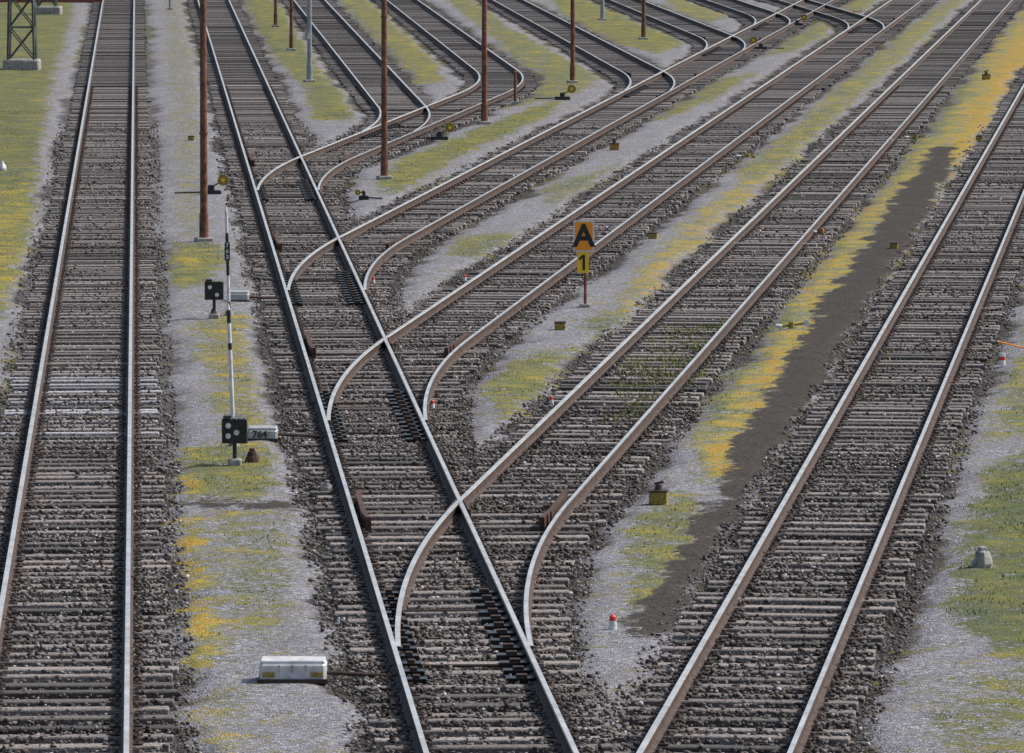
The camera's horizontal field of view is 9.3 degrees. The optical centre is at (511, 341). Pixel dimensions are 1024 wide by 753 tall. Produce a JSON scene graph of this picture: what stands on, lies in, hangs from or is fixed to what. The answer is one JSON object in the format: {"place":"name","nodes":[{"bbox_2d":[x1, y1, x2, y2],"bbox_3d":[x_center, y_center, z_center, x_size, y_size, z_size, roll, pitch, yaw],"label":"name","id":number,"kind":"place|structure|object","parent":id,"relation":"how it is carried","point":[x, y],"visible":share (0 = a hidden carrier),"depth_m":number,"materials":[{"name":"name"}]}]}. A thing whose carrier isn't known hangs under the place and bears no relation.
{"place":"outdoors","nodes":[
{"label":"outdoors","id":0,"kind":"place"},
{"bbox_2d":[0,0,1023,752],"bbox_3d":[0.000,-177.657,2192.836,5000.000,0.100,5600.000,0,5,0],"label":"ground","id":1,"kind":"structure","parent":0,"point":[950,666],"depth_m":111.39,"materials":[{"name":"grey gravel"}]},
{"bbox_2d":[0,161,5,169],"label":"stone block","id":2,"kind":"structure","parent":1,"relation":"on","point":[2,166],"depth_m":165.76,"materials":[{"name":"white paint"}]},
{"bbox_2d":[3,0,40,69],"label":"lattice mast","id":3,"kind":"object","parent":1,"relation":"on","point":[33,63],"visible":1,"depth_m":228.06,"materials":[{"name":"metal"}]},
{"bbox_2d":[36,0,61,14],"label":"lattice mast","id":4,"kind":"object","parent":1,"relation":"on","point":[56,9],"visible":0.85,"depth_m":287.72,"materials":[{"name":"concrete"}]},
{"bbox_2d":[0,0,101,2],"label":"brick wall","id":5,"kind":"structure","parent":1,"relation":"on","point":[89,1],"depth_m":305.70,"materials":[{"name":"brick"}]},
{"bbox_2d":[0,0,180,752],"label":"railway track","id":6,"kind":"structure","parent":1,"relation":"on","point":[111,84],"depth_m":96.56,"materials":[{"name":"metal"}]},
{"bbox_2d":[188,136,194,140],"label":"yellow junction box","id":7,"kind":"object","parent":1,"relation":"on","point":[191,138],"visible":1,"depth_m":180.49,"materials":[{"name":"yellow metal"}]},
{"bbox_2d":[175,174,228,193],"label":"point lever","id":8,"kind":"object","parent":1,"relation":"on","point":[223,179],"visible":0.92,"depth_m":155.75,"materials":[{"name":"black metal"}]},
{"bbox_2d":[194,0,213,241],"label":"rusty pole","id":9,"kind":"object","parent":1,"relation":"on","point":[203,221],"visible":1,"depth_m":138.74,"materials":[{"name":"metal"}]},
{"bbox_2d":[205,279,223,318],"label":"dwarf signal","id":10,"kind":"object","parent":1,"relation":"on","point":[214,291],"visible":1,"depth_m":118.05,"materials":[{"name":"metal"}]},
{"bbox_2d":[225,207,233,315],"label":"marker pole","id":11,"kind":"object","parent":1,"relation":"on","point":[227,250],"visible":1,"depth_m":118.77,"materials":[{"name":"white metal"}]},
{"bbox_2d":[226,303,239,445],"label":"marker pole","id":12,"kind":"object","parent":1,"relation":"on","point":[230,360],"visible":0.73,"depth_m":94.58,"materials":[{"name":"white metal"}]},
{"bbox_2d":[222,413,247,465],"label":"dwarf signal","id":13,"kind":"object","parent":1,"relation":"on","point":[234,430],"visible":1,"depth_m":91.89,"materials":[{"name":"metal"}]},
{"bbox_2d":[245,448,259,462],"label":"rusty stump","id":14,"kind":"object","parent":1,"relation":"on","point":[252,455],"visible":1,"depth_m":92.38,"materials":[{"name":"metal"}]},
{"bbox_2d":[230,290,285,301],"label":"point machine","id":15,"kind":"object","parent":1,"relation":"on","point":[240,296],"visible":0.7,"depth_m":122.29,"materials":[{"name":"white metal"}]},
{"bbox_2d":[272,0,279,26],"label":"rusty pole","id":16,"kind":"object","parent":1,"relation":"on","point":[275,16],"visible":1,"depth_m":272.01,"materials":[{"name":"metal"}]},
{"bbox_2d":[247,426,326,441],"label":"point machine","id":17,"kind":"object","parent":1,"relation":"on","point":[268,433],"visible":0.99,"depth_m":95.65,"materials":[{"name":"white metal"}]},
{"bbox_2d":[287,0,295,50],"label":"rusty pole","id":18,"kind":"object","parent":1,"relation":"on","point":[291,42],"visible":1,"depth_m":245.99,"materials":[{"name":"metal"}]},
{"bbox_2d":[303,0,315,81],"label":"steel lamp mast","id":19,"kind":"object","parent":1,"relation":"on","point":[309,45],"visible":1,"depth_m":218.14,"materials":[{"name":"metal"}]},
{"bbox_2d":[257,656,397,683],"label":"point machine","id":20,"kind":"object","parent":1,"relation":"on","point":[295,669],"visible":1,"depth_m":69.37,"materials":[{"name":"white metal"}]},
{"bbox_2d":[282,0,432,130],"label":"railway track","id":21,"kind":"structure","parent":1,"relation":"on","point":[343,44],"depth_m":237.66,"materials":[{"name":"metal"}]},
{"bbox_2d":[355,189,381,199],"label":"point lever","id":22,"kind":"object","parent":1,"relation":"on","point":[363,196],"visible":1,"depth_m":153.59,"materials":[{"name":"black metal"}]},
{"bbox_2d":[376,0,392,179],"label":"rusty pole","id":23,"kind":"object","parent":1,"relation":"on","point":[383,175],"visible":1,"depth_m":161.78,"materials":[{"name":"metal"}]},
{"bbox_2d":[257,0,537,195],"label":"railway track","id":24,"kind":"structure","parent":1,"relation":"on","point":[457,47],"depth_m":209.18,"materials":[{"name":"metal"}]},
{"bbox_2d":[185,0,626,752],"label":"railway track","id":25,"kind":"structure","parent":1,"relation":"on","point":[243,82],"depth_m":91.12,"materials":[{"name":"metal"}]},
{"bbox_2d":[321,480,331,490],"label":"stone block","id":26,"kind":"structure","parent":25,"relation":"on","point":[326,485],"depth_m":88.58,"materials":[{"name":"concrete"}]},
{"bbox_2d":[430,400,434,407],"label":"fouling point marker","id":27,"kind":"object","parent":25,"relation":"on","point":[432,403],"visible":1,"depth_m":100.60,"materials":[{"name":"white paint"}]},
{"bbox_2d":[410,123,454,139],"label":"point lever","id":28,"kind":"object","parent":1,"relation":"on","point":[449,127],"visible":1,"depth_m":180.92,"materials":[{"name":"black metal"}]},
{"bbox_2d":[477,0,491,124],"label":"rusty pole","id":29,"kind":"object","parent":1,"relation":"on","point":[484,107],"visible":1,"depth_m":189.67,"materials":[{"name":"metal"}]},
{"bbox_2d":[0,122,1023,752],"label":"ballast stones","id":30,"kind":"object","parent":1,"relation":"on","point":[452,452],"visible":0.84,"depth_m":90.31,"materials":[{"name":"grey gravel"}]},
{"bbox_2d":[549,396,553,404],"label":"fouling point marker","id":31,"kind":"object","parent":30,"relation":"on","point":[551,400],"visible":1,"depth_m":101.26,"materials":[{"name":"white paint"}]},
{"bbox_2d":[511,71,518,103],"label":"short rusty post","id":32,"kind":"object","parent":1,"relation":"on","point":[515,101],"visible":1,"depth_m":202.76,"materials":[{"name":"metal"}]},
{"bbox_2d":[535,85,575,99],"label":"point lever","id":33,"kind":"object","parent":1,"relation":"on","point":[570,89],"visible":1,"depth_m":205.47,"materials":[{"name":"black metal"}]},
{"bbox_2d":[554,321,565,329],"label":"yellow junction box","id":34,"kind":"object","parent":1,"relation":"on","point":[560,325],"visible":1,"depth_m":115.60,"materials":[{"name":"yellow metal"}]},
{"bbox_2d":[287,0,849,294],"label":"railway track","id":35,"kind":"structure","parent":1,"relation":"on","point":[648,95],"depth_m":182.59,"materials":[{"name":"metal"}]},
{"bbox_2d":[750,37,783,48],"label":"point lever","id":36,"kind":"object","parent":35,"relation":"on","point":[753,40],"visible":1,"depth_m":247.64,"materials":[{"name":"black metal"}]},
{"bbox_2d":[794,14,806,25],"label":"point lever","id":37,"kind":"object","parent":35,"relation":"on","point":[803,18],"visible":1,"depth_m":273.98,"materials":[{"name":"black metal"}]},
{"bbox_2d":[567,0,578,82],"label":"rusty pole","id":38,"kind":"object","parent":1,"relation":"on","point":[572,54],"visible":1,"depth_m":217.54,"materials":[{"name":"metal"}]},
{"bbox_2d":[476,0,675,90],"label":"railway track","id":39,"kind":"structure","parent":1,"relation":"on","point":[595,51],"depth_m":256.55,"materials":[{"name":"metal"}]},
{"bbox_2d":[572,220,594,307],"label":"track sign","id":40,"kind":"object","parent":1,"relation":"on","point":[583,246],"visible":1,"depth_m":120.79,"materials":[{"name":"metal"}]},
{"bbox_2d":[598,0,606,19],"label":"steel lamp mast","id":41,"kind":"object","parent":1,"relation":"on","point":[602,12],"visible":1,"depth_m":279.90,"materials":[{"name":"metal"}]},
{"bbox_2d":[609,614,616,629],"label":"fouling point marker","id":42,"kind":"object","parent":1,"relation":"on","point":[612,622],"visible":1,"depth_m":73.70,"materials":[{"name":"white paint"}]},
{"bbox_2d":[609,138,619,149],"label":"yellow junction box","id":43,"kind":"object","parent":1,"relation":"on","point":[614,145],"visible":1,"depth_m":175.53,"materials":[{"name":"metal"}]},
{"bbox_2d":[326,0,936,427],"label":"railway track","id":44,"kind":"structure","parent":1,"relation":"on","point":[778,98],"depth_m":154.50,"materials":[{"name":"metal"}]},
{"bbox_2d":[638,0,648,39],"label":"rusty pole","id":45,"kind":"object","parent":1,"relation":"on","point":[643,32],"visible":1,"depth_m":257.49,"materials":[{"name":"metal"}]},
{"bbox_2d":[648,232,657,238],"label":"yellow junction box","id":46,"kind":"object","parent":1,"relation":"on","point":[652,235],"visible":1,"depth_m":139.67,"materials":[{"name":"yellow metal"}]},
{"bbox_2d":[648,481,668,504],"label":"yellow junction box","id":47,"kind":"object","parent":1,"relation":"on","point":[658,494],"visible":1,"depth_m":86.92,"materials":[{"name":"metal"}]},
{"bbox_2d":[590,0,745,49],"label":"railway track","id":48,"kind":"structure","parent":1,"relation":"on","point":[670,22],"depth_m":279.04,"materials":[{"name":"metal"}]},
{"bbox_2d":[394,0,1023,657],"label":"railway track","id":49,"kind":"structure","parent":1,"relation":"on","point":[912,94],"depth_m":123.10,"materials":[{"name":"metal"}]},
{"bbox_2d":[813,227,831,233],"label":"hand lever rod","id":50,"kind":"object","parent":49,"relation":"on","point":[822,230],"visible":1,"depth_m":141.26,"materials":[{"name":"paint"}]},
{"bbox_2d":[904,133,927,138],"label":"hand lever rod","id":51,"kind":"object","parent":49,"relation":"on","point":[915,136],"visible":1,"depth_m":181.39,"materials":[{"name":"white paint"}]},
{"bbox_2d":[686,0,790,23],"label":"railway track","id":52,"kind":"structure","parent":1,"relation":"on","point":[743,8],"depth_m":296.69,"materials":[{"name":"metal"}]},
{"bbox_2d":[736,152,760,157],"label":"hand lever rod","id":53,"kind":"object","parent":1,"relation":"on","point":[747,155],"visible":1,"depth_m":171.69,"materials":[{"name":"white paint"}]},
{"bbox_2d":[775,320,809,328],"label":"hand lever rod","id":54,"kind":"object","parent":1,"relation":"on","point":[791,325],"visible":1,"depth_m":115.84,"materials":[{"name":"white paint"}]},
{"bbox_2d":[604,66,1023,752],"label":"railway track","id":55,"kind":"structure","parent":1,"relation":"on","point":[842,634],"depth_m":86.94,"materials":[{"name":"grey gravel"}]},
{"bbox_2d":[756,0,884,28],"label":"railway track","id":56,"kind":"structure","parent":1,"relation":"on","point":[834,13],"depth_m":291.95,"materials":[{"name":"metal"}]},
{"bbox_2d":[890,242,898,248],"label":"yellow junction box","id":57,"kind":"object","parent":1,"relation":"on","point":[893,245],"visible":1,"depth_m":136.71,"materials":[{"name":"yellow metal"}]},
{"bbox_2d":[976,136,982,140],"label":"yellow junction box","id":58,"kind":"object","parent":1,"relation":"on","point":[978,138],"visible":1,"depth_m":180.49,"materials":[{"name":"yellow metal"}]},
{"bbox_2d":[971,546,992,567],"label":"concrete stump","id":59,"kind":"object","parent":1,"relation":"on","point":[982,558],"visible":1,"depth_m":79.58,"materials":[{"name":"grey concrete"}]},
{"bbox_2d":[982,70,990,79],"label":"yellow junction box","id":60,"kind":"object","parent":1,"relation":"on","point":[985,75],"visible":1,"depth_m":220.06,"materials":[{"name":"metal"}]},
{"bbox_2d":[997,341,1023,365],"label":"red white marker","id":61,"kind":"object","parent":1,"relation":"on","point":[1001,359],"visible":1,"depth_m":108.35,"materials":[{"name":"paint"}]},
{"bbox_2d":[0,106,1023,752],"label":"grass","id":62,"kind":"structure","parent":0,"point":[670,358],"depth_m":105.82,"materials":[{"name":"plant"}]}
]}

